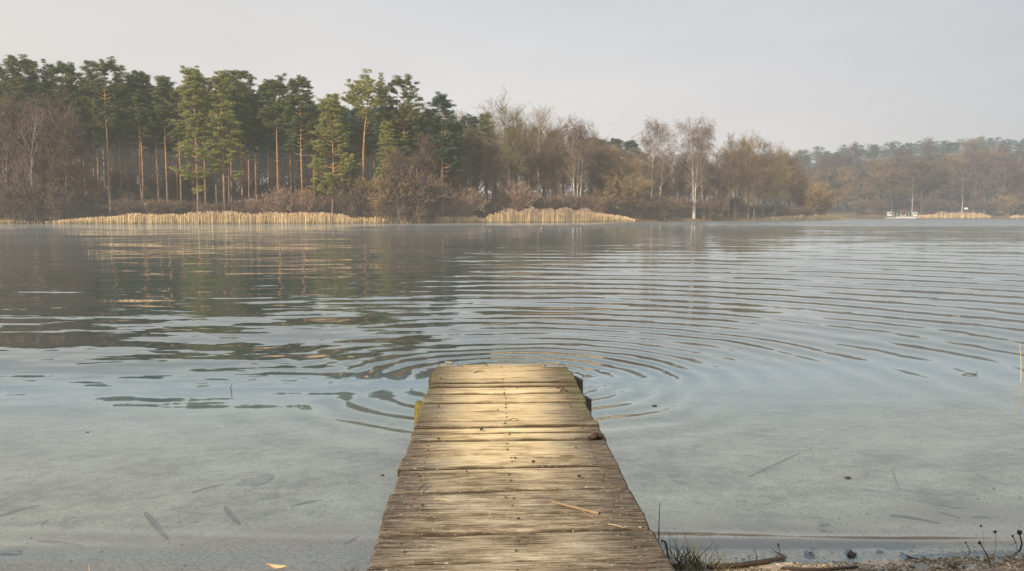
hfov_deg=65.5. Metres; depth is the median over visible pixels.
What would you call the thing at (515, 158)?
bare tree
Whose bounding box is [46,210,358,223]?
reed bed
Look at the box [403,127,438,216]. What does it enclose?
bare tree
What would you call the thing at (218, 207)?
bush
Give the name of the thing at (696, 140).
birch tree
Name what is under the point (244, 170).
pine tree
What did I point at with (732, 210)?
bush
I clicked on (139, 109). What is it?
pine tree
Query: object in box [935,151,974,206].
bare tree
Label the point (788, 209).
bush
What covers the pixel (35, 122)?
birch tree
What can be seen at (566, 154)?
bare tree
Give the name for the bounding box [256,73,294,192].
pine tree
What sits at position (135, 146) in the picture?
pine tree
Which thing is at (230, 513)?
sunken stick
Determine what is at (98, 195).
bush
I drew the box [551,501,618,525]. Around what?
stick
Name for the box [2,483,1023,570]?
gravel
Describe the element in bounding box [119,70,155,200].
pine tree
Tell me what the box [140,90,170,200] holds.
pine tree
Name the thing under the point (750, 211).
bush
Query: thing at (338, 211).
bush
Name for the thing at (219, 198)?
bush
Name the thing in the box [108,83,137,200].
pine tree
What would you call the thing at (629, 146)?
pine tree
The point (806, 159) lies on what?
spruce tree
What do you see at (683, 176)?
bare tree
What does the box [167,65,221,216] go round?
pine tree
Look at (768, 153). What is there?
bare tree
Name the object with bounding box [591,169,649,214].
bush
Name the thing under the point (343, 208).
bush
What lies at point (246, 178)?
bare tree
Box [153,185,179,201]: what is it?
bush
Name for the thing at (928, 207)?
bush
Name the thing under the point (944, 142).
spruce tree
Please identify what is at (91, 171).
pine tree
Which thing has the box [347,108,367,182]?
pine tree
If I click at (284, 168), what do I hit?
pine tree
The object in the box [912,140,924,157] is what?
spruce tree
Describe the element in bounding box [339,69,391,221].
pine tree
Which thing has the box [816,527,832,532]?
sunken leaves
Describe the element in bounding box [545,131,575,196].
bare tree
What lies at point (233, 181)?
bush
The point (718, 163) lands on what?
bare tree
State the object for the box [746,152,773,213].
bare tree
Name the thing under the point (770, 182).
bare tree
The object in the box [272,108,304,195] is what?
pine tree
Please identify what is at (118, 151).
pine tree
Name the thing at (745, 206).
bush
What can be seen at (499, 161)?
bare tree
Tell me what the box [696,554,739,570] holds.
grass tuft
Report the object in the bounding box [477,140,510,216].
bare tree
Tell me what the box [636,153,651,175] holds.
pine tree
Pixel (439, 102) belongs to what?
pine tree
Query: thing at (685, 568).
stone
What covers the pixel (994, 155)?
bare tree
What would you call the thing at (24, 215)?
bush
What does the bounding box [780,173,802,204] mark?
bare tree
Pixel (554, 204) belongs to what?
bush
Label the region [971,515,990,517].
sunken stick
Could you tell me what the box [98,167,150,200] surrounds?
bush
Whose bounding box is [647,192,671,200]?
bush
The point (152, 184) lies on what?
bush
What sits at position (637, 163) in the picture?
bare tree
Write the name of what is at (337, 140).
pine tree
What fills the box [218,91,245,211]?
pine tree
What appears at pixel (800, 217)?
reed bed
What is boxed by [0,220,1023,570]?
ground
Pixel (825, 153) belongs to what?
bare tree
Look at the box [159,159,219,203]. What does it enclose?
bush
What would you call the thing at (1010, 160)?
bare tree
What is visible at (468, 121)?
pine tree
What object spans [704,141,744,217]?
bare tree
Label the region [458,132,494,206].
bare tree
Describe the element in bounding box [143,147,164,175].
pine tree
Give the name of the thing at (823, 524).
sunken leaves
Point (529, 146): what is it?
bare tree
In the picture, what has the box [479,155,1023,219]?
hill
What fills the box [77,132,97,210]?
pine tree
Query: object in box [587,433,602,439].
bark piece
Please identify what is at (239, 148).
pine tree
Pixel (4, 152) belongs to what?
bare tree
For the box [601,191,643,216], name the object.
bush
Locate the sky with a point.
(829, 74)
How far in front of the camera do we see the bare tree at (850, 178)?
350.91 m
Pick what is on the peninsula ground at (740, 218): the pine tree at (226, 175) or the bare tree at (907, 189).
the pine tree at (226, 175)
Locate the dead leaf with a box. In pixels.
[266,563,285,568]
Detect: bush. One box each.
[0,176,35,223]
[4,175,47,223]
[8,172,70,223]
[21,178,85,223]
[50,183,97,213]
[62,175,106,199]
[75,202,106,217]
[85,184,114,201]
[85,185,112,200]
[90,197,114,214]
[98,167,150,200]
[100,196,147,215]
[105,201,136,214]
[107,177,153,201]
[126,162,198,200]
[132,198,159,214]
[141,198,183,216]
[146,199,180,214]
[150,179,184,200]
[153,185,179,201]
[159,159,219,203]
[172,200,190,214]
[176,199,200,213]
[195,203,213,214]
[199,201,232,213]
[201,185,221,205]
[208,170,239,202]
[213,190,228,204]
[225,176,267,203]
[225,187,255,203]
[225,200,262,213]
[234,197,269,215]
[241,184,304,220]
[252,171,312,193]
[252,179,285,205]
[279,186,329,212]
[285,170,317,191]
[292,170,344,209]
[315,195,335,214]
[320,194,343,214]
[330,197,351,215]
[335,175,378,221]
[338,170,370,190]
[354,173,414,223]
[371,157,456,223]
[404,172,457,223]
[437,173,482,190]
[440,202,450,216]
[443,182,489,221]
[474,205,488,216]
[478,177,540,216]
[483,197,498,213]
[484,202,499,214]
[496,198,536,209]
[522,200,545,212]
[533,193,573,212]
[540,189,589,218]
[562,193,597,212]
[570,187,626,214]
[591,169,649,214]
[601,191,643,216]
[615,193,653,218]
[616,178,662,216]
[643,189,688,219]
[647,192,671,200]
[662,197,685,216]
[672,196,706,216]
[690,199,713,217]
[691,195,737,219]
[703,194,744,214]
[709,197,747,215]
[736,203,758,214]
[739,205,760,216]
[751,204,769,215]
[764,206,773,215]
[766,203,785,213]
[772,208,788,216]
[780,204,798,215]
[787,176,829,216]
[790,203,820,218]
[816,187,840,215]
[866,197,890,214]
[916,192,949,214]
[937,199,960,213]
[964,194,996,214]
[985,200,998,215]
[989,194,1023,215]
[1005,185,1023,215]
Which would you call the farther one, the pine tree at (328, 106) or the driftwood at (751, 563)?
the pine tree at (328, 106)
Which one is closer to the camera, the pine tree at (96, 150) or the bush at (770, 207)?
the pine tree at (96, 150)
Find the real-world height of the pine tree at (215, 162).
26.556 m
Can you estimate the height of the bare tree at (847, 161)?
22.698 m
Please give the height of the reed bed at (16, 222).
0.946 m
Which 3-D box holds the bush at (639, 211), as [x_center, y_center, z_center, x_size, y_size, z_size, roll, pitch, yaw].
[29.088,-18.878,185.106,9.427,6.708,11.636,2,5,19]
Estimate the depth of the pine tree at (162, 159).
193.82 m
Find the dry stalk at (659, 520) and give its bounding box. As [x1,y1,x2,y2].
[658,504,659,540]
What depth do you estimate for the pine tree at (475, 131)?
167.31 m
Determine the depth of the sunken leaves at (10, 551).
4.25 m
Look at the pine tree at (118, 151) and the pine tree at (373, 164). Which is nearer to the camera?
the pine tree at (118, 151)
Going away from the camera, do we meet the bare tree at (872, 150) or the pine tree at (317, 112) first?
the pine tree at (317, 112)
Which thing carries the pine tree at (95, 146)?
on the peninsula ground at (740, 218)
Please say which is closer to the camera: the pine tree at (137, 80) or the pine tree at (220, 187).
the pine tree at (137, 80)
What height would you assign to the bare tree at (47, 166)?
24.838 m
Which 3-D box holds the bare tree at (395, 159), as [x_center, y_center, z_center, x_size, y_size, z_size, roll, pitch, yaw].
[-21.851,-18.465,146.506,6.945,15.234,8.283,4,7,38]
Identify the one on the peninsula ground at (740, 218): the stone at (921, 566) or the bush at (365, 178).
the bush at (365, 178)
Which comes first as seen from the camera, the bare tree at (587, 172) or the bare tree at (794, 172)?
the bare tree at (587, 172)
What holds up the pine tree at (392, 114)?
on the peninsula ground at (740, 218)
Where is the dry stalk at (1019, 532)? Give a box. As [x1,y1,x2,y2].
[1017,530,1022,552]
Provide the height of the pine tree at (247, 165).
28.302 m
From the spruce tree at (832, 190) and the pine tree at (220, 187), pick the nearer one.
the pine tree at (220, 187)
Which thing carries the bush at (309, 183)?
on the peninsula ground at (740, 218)
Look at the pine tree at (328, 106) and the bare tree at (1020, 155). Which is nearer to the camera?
the pine tree at (328, 106)
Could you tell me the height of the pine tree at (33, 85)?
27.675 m
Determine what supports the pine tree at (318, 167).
on the peninsula ground at (740, 218)
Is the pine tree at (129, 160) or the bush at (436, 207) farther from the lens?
the pine tree at (129, 160)
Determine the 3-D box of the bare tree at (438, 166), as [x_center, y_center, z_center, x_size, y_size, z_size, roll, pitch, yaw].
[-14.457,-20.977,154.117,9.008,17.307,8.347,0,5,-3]
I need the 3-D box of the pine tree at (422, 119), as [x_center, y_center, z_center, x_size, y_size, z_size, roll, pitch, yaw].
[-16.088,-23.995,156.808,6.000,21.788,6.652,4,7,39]
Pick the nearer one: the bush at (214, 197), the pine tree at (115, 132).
the pine tree at (115, 132)
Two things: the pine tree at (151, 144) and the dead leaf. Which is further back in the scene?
the pine tree at (151, 144)
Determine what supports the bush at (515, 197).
on the peninsula ground at (740, 218)
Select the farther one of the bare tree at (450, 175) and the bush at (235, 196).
the bush at (235, 196)
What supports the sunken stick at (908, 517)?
on the ground at (694, 458)
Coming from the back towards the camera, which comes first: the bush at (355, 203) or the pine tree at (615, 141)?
the pine tree at (615, 141)
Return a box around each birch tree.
[0,93,64,220]
[512,103,559,196]
[548,112,601,195]
[631,119,669,215]
[645,119,690,215]
[667,113,716,218]
[680,122,717,217]
[902,166,922,212]
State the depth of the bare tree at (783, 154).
225.55 m
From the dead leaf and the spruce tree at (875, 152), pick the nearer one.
the dead leaf
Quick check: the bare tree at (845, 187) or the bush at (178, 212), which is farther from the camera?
the bare tree at (845, 187)
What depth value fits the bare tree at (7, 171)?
145.74 m
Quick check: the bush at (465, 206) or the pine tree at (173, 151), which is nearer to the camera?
the bush at (465, 206)
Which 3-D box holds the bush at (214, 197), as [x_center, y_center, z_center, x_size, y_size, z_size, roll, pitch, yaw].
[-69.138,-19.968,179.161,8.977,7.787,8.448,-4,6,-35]
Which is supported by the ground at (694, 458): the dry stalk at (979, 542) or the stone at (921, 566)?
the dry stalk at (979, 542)
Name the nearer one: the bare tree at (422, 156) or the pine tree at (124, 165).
the bare tree at (422, 156)
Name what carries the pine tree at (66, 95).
on the peninsula ground at (740, 218)
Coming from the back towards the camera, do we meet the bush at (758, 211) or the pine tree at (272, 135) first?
the bush at (758, 211)
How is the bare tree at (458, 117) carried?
on the peninsula ground at (740, 218)
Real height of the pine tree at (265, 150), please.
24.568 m
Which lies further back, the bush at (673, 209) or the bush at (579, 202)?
the bush at (673, 209)
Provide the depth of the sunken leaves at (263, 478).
5.75 m
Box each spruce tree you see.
[792,155,814,173]
[808,146,824,165]
[820,181,837,213]
[851,170,873,200]
[860,149,870,166]
[871,151,886,165]
[878,150,892,161]
[880,142,894,163]
[884,140,900,154]
[895,142,918,156]
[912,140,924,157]
[930,141,944,156]
[938,145,960,161]
[939,141,953,156]
[941,142,960,158]
[973,146,990,161]
[987,138,999,151]
[1013,143,1023,159]
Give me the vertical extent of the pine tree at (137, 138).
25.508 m
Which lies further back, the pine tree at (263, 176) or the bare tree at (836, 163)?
the bare tree at (836, 163)
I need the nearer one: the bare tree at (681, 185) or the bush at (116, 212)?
the bush at (116, 212)
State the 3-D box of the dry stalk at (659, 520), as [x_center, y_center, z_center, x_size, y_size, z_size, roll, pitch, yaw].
[0.779,1.281,4.226,0.012,0.266,0.014,0,5,0]
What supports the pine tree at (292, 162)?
on the peninsula ground at (740, 218)
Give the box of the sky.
[0,0,1023,192]
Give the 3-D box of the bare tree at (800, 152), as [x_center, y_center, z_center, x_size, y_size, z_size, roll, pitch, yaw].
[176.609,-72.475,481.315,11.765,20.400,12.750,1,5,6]
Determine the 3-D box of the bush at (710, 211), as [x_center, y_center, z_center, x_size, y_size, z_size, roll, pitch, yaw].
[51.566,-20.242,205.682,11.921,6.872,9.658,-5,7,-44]
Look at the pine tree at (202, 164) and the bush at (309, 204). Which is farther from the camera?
the pine tree at (202, 164)
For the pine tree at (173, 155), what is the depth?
236.82 m
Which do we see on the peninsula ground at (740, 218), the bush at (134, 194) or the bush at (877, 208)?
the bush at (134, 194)
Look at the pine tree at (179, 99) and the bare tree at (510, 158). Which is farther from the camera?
the bare tree at (510, 158)
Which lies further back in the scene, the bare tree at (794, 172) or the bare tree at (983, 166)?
the bare tree at (983, 166)
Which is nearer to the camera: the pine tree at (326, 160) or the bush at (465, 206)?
the bush at (465, 206)
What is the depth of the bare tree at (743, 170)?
232.27 m
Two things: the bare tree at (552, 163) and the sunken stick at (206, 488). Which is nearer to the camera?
the sunken stick at (206, 488)
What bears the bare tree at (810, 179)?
on the hill
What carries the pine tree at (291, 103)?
on the peninsula ground at (740, 218)
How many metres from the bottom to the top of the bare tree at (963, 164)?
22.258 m
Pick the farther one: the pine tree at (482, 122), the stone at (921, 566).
the pine tree at (482, 122)
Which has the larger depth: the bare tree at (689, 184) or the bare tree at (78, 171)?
the bare tree at (689, 184)
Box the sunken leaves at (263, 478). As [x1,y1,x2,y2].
[235,473,273,485]
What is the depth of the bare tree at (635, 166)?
190.37 m
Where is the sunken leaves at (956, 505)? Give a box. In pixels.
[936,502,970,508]
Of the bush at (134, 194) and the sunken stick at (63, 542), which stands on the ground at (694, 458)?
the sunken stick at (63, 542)
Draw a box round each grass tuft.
[658,522,729,570]
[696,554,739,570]
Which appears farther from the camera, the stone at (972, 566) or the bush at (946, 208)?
the bush at (946, 208)
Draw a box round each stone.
[682,563,694,570]
[804,550,815,558]
[846,550,857,559]
[914,562,929,570]
[947,563,957,568]
[965,564,979,569]
[994,559,1002,563]
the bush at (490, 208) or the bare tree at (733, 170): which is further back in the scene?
the bare tree at (733, 170)
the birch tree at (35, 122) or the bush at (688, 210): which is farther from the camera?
the bush at (688, 210)
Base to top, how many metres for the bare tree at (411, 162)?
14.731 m
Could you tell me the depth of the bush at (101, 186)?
188.76 m
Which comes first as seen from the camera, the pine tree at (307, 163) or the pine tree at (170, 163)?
the pine tree at (307, 163)
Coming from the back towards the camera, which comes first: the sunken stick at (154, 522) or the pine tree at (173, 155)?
the pine tree at (173, 155)
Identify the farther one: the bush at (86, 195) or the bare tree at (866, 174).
the bare tree at (866, 174)
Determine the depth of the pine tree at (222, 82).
146.93 m
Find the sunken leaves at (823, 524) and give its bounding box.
[818,521,830,526]
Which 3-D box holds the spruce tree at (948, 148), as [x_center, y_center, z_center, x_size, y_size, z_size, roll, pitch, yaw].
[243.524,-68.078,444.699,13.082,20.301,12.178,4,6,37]
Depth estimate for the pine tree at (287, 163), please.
179.06 m
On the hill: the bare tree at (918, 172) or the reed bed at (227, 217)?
the bare tree at (918, 172)
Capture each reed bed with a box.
[0,219,46,223]
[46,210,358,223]
[346,216,484,223]
[482,207,634,222]
[762,215,847,220]
[895,211,990,218]
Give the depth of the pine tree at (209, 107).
158.14 m
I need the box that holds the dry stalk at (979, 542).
[978,541,990,566]
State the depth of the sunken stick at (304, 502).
5.15 m
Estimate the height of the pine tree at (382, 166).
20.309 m
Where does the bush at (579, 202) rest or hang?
on the peninsula ground at (740, 218)
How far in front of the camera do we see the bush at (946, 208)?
335.15 m
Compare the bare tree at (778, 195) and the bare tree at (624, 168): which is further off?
the bare tree at (778, 195)
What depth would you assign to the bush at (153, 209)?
152.34 m
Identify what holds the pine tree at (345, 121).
on the peninsula ground at (740, 218)
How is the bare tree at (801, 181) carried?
on the peninsula ground at (740, 218)
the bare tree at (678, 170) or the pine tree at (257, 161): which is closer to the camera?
the pine tree at (257, 161)
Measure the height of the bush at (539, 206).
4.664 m
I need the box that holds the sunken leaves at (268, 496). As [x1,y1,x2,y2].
[256,494,278,500]
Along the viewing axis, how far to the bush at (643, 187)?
186.24 m
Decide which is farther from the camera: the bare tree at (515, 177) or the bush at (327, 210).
the bare tree at (515, 177)
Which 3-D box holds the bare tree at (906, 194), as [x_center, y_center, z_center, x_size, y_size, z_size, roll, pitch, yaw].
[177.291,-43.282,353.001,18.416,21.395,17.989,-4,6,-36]
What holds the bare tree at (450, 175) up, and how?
on the peninsula ground at (740, 218)
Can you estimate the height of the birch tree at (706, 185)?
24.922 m
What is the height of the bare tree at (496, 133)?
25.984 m
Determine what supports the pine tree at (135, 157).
on the peninsula ground at (740, 218)
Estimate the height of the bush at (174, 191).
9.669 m
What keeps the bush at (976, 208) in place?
on the hill
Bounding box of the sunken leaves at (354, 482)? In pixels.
[348,480,359,484]
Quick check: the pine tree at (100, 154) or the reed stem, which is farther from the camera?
the pine tree at (100, 154)
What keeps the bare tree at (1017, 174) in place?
on the hill
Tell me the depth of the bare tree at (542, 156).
210.30 m
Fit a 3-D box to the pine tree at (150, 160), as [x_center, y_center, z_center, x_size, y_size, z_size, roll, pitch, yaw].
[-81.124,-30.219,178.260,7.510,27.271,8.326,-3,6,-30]
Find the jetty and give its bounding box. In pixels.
[366,361,674,570]
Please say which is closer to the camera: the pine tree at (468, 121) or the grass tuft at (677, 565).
the grass tuft at (677, 565)
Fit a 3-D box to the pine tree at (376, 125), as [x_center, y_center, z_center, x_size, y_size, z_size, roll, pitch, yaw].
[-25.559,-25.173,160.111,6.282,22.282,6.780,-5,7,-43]
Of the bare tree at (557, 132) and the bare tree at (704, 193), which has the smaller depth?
the bare tree at (557, 132)
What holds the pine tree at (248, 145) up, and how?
on the peninsula ground at (740, 218)
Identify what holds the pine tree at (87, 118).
on the peninsula ground at (740, 218)
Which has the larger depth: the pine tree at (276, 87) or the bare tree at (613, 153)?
the bare tree at (613, 153)
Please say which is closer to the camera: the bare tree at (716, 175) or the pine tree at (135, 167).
the bare tree at (716, 175)
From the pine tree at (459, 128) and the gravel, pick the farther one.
the pine tree at (459, 128)
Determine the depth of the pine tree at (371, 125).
163.51 m
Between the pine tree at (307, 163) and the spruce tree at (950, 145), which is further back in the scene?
the spruce tree at (950, 145)
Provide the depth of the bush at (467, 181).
181.24 m
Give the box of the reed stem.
[1019,343,1021,382]
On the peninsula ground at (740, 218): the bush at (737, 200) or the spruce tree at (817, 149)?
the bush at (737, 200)
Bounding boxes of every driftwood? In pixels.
[706,548,786,568]
[781,566,857,570]
[900,552,918,559]
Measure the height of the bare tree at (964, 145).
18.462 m
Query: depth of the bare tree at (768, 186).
235.52 m
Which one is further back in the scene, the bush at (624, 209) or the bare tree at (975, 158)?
the bare tree at (975, 158)
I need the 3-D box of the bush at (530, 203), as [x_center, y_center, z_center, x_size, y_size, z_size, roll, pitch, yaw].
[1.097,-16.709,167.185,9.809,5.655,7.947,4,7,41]
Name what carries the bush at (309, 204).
on the peninsula ground at (740, 218)
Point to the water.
(58, 282)
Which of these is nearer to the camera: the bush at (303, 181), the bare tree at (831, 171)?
the bush at (303, 181)
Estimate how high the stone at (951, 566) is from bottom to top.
0.029 m
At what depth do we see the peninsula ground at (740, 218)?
192.41 m
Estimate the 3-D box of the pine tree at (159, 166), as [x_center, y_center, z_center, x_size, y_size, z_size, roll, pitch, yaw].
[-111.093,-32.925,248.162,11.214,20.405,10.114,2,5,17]
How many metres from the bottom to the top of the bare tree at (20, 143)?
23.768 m
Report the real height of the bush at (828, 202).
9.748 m
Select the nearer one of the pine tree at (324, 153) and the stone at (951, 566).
the stone at (951, 566)
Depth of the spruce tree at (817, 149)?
505.84 m
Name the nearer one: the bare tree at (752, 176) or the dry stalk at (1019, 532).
the dry stalk at (1019, 532)
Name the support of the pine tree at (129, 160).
on the peninsula ground at (740, 218)
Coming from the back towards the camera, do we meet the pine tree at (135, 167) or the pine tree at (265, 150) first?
the pine tree at (135, 167)
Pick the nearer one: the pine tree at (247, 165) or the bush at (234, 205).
the bush at (234, 205)
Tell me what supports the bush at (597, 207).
on the peninsula ground at (740, 218)
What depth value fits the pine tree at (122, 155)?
215.30 m
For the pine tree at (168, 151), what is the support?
on the peninsula ground at (740, 218)
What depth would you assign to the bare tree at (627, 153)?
214.53 m
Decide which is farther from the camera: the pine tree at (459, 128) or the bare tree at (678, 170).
the bare tree at (678, 170)
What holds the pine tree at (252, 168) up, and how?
on the peninsula ground at (740, 218)
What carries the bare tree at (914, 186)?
on the hill
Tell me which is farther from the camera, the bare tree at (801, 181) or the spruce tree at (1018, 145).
the spruce tree at (1018, 145)
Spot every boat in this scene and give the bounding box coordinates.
[885,212,901,218]
[902,212,916,217]
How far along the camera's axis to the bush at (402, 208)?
145.36 m
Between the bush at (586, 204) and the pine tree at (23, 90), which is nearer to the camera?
the pine tree at (23, 90)
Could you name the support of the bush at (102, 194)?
on the peninsula ground at (740, 218)
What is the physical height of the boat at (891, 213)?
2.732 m
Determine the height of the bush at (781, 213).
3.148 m
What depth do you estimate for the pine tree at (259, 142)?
158.61 m
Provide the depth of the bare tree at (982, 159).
378.25 m
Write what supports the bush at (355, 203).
on the peninsula ground at (740, 218)
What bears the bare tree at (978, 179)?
on the hill
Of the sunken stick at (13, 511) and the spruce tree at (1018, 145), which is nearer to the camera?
the sunken stick at (13, 511)
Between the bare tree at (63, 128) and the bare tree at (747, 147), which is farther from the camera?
the bare tree at (747, 147)
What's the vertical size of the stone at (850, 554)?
0.056 m
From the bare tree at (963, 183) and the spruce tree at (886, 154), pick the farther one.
the spruce tree at (886, 154)
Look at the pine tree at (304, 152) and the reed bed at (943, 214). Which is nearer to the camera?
the pine tree at (304, 152)
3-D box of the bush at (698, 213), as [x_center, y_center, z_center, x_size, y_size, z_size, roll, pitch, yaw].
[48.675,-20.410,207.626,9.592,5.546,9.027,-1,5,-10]
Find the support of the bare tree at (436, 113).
on the peninsula ground at (740, 218)
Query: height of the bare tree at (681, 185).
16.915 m
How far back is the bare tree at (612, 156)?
216.90 m
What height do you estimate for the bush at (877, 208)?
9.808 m
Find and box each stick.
[0,505,38,515]
[38,540,82,545]
[144,512,168,538]
[192,483,224,492]
[224,506,240,523]
[292,500,320,506]
[345,536,357,543]
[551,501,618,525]
[748,448,811,476]
[889,514,940,523]
[935,511,959,517]
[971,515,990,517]
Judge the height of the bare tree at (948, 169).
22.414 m
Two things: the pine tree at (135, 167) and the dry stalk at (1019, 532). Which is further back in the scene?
the pine tree at (135, 167)
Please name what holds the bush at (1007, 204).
on the hill
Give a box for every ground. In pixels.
[0,210,849,223]
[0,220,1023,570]
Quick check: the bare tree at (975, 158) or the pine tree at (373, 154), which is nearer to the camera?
the pine tree at (373, 154)
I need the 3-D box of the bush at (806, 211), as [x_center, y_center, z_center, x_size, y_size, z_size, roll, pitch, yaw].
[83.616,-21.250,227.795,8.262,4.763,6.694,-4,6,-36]
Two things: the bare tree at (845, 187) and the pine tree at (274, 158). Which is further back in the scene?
the bare tree at (845, 187)
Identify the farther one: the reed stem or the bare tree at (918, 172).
the bare tree at (918, 172)
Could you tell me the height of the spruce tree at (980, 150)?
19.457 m
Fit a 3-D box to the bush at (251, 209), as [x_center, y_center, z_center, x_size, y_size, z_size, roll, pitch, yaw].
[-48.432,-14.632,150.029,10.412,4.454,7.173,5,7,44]
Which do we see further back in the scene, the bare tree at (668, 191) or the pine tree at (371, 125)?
the bare tree at (668, 191)
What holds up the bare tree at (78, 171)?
on the peninsula ground at (740, 218)
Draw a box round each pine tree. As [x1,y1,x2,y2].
[0,53,45,184]
[0,80,11,214]
[7,73,37,137]
[17,76,55,185]
[35,59,91,216]
[39,84,66,182]
[54,92,91,216]
[71,76,114,215]
[76,56,132,217]
[76,111,101,208]
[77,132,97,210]
[78,157,101,177]
[79,145,116,177]
[85,140,111,174]
[86,92,121,194]
[90,96,105,187]
[98,82,136,200]
[99,130,105,186]
[99,149,123,179]
[103,90,129,199]
[104,131,133,173]
[105,149,138,177]
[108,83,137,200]
[111,137,130,171]
[115,86,156,215]
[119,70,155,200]
[120,142,137,169]
[121,129,143,179]
[121,152,150,181]
[123,146,163,173]
[124,140,147,183]
[125,111,153,176]
[127,139,135,175]
[138,131,159,178]
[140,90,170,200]
[142,85,161,199]
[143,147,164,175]
[143,155,171,172]
[148,75,186,201]
[151,138,170,182]
[154,146,177,176]
[156,86,197,214]
[157,132,177,172]
[160,97,186,203]
[164,149,184,177]
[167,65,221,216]
[170,150,193,173]
[172,99,206,202]
[180,145,221,180]
[186,77,220,203]
[200,70,245,212]
[203,86,221,203]
[213,92,243,212]
[216,69,263,199]
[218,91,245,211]
[218,99,228,203]
[219,159,221,203]
[227,157,254,183]
[232,84,256,199]
[235,87,261,201]
[235,150,266,187]
[238,149,245,186]
[242,96,270,202]
[245,138,252,182]
[245,155,272,185]
[250,84,281,212]
[253,93,257,183]
[255,133,259,186]
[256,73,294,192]
[256,151,285,172]
[258,103,279,191]
[263,126,285,189]
[265,139,283,179]
[269,155,298,181]
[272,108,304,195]
[279,142,299,187]
[280,74,319,203]
[281,151,309,184]
[283,99,304,195]
[286,149,305,180]
[292,156,322,180]
[298,119,311,189]
[299,100,329,197]
[299,149,312,177]
[304,110,328,195]
[305,156,330,176]
[306,93,362,214]
[308,114,329,178]
[320,147,330,171]
[327,118,350,188]
[328,108,355,214]
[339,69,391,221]
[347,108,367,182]
[350,109,377,183]
[354,106,379,179]
[355,141,372,173]
[356,157,385,175]
[361,155,377,171]
[365,105,392,180]
[367,135,380,172]
[372,121,397,216]
[373,73,429,216]
[392,105,421,183]
[402,122,423,190]
[412,115,434,172]
[414,109,442,183]
[418,91,466,220]
[444,121,470,217]
[459,113,483,189]
[462,129,483,214]
[474,112,496,206]
[607,138,625,167]
[619,140,642,174]
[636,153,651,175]
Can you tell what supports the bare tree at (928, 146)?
on the hill
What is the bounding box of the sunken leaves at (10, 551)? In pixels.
[0,548,23,555]
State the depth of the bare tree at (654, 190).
221.88 m
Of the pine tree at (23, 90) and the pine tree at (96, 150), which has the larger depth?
the pine tree at (96, 150)
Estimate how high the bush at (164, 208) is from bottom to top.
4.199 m
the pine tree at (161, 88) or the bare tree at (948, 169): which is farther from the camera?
the bare tree at (948, 169)
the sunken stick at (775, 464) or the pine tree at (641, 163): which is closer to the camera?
the sunken stick at (775, 464)
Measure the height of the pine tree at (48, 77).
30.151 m
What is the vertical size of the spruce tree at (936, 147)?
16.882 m
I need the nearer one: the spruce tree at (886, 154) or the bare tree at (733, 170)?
the bare tree at (733, 170)
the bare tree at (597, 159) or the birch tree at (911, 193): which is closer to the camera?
the bare tree at (597, 159)
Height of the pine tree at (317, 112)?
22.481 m
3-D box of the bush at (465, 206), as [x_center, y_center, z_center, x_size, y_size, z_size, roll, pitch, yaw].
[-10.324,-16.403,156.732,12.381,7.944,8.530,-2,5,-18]
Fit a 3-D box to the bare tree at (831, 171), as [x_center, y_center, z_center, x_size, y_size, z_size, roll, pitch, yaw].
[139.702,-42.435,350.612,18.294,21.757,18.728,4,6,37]
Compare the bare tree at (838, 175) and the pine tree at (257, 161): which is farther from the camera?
the bare tree at (838, 175)
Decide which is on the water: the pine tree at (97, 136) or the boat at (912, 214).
the boat at (912, 214)
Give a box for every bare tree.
[0,90,41,222]
[0,97,52,220]
[0,106,25,182]
[3,89,89,219]
[31,102,97,219]
[48,109,106,218]
[225,156,272,189]
[237,150,285,186]
[326,140,368,217]
[373,143,407,223]
[397,151,423,220]
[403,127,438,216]
[416,135,459,220]
[419,104,462,135]
[432,139,473,218]
[449,109,491,178]
[455,123,487,191]
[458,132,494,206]
[463,105,514,212]
[476,87,538,185]
[477,125,515,199]
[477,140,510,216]
[481,126,515,195]
[496,126,529,186]
[497,121,536,187]
[502,144,536,197]
[506,111,546,188]
[518,140,544,199]
[519,123,560,198]
[528,149,567,199]
[536,116,571,197]
[536,134,571,195]
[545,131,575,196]
[547,133,575,196]
[561,143,585,192]
[567,147,606,208]
[569,144,601,193]
[584,135,617,194]
[585,129,612,187]
[593,137,629,213]
[593,142,622,192]
[600,157,631,214]
[618,144,647,184]
[624,149,648,179]
[625,154,651,185]
[635,146,661,192]
[636,158,654,194]
[646,155,666,196]
[650,148,676,196]
[652,168,677,214]
[666,149,692,201]
[670,149,695,213]
[671,165,691,200]
[673,158,703,200]
[685,151,712,198]
[689,159,715,203]
[703,161,726,202]
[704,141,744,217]
[708,146,729,195]
[714,151,746,220]
[719,131,753,217]
[728,139,757,198]
[731,129,771,218]
[738,151,776,220]
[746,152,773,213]
[750,129,788,217]
[750,159,783,205]
[751,161,778,207]
[759,142,802,216]
[763,161,790,217]
[778,149,806,215]
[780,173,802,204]
[782,157,810,191]
[790,164,811,206]
[794,148,812,163]
[801,175,816,194]
[807,152,828,180]
[807,168,837,196]
[808,164,846,195]
[817,151,856,200]
[825,164,854,211]
[828,156,845,204]
[830,171,861,212]
[835,165,860,210]
[836,154,862,180]
[844,140,865,162]
[853,155,896,203]
[856,160,887,208]
[857,144,881,160]
[887,147,904,157]
[891,155,947,212]
[895,164,921,209]
[899,167,921,209]
[903,159,939,208]
[913,160,942,210]
[916,136,938,156]
[924,165,962,210]
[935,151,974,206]
[940,160,961,200]
[948,162,987,210]
[951,167,978,211]
[957,150,990,184]
[959,139,972,158]
[961,134,989,158]
[962,170,991,211]
[965,152,991,201]
[969,159,999,201]
[971,175,997,211]
[977,144,1009,197]
[989,161,1009,198]
[990,166,1014,212]
[992,157,1023,193]
[992,158,1023,214]
[994,142,1023,164]
[1004,147,1023,162]

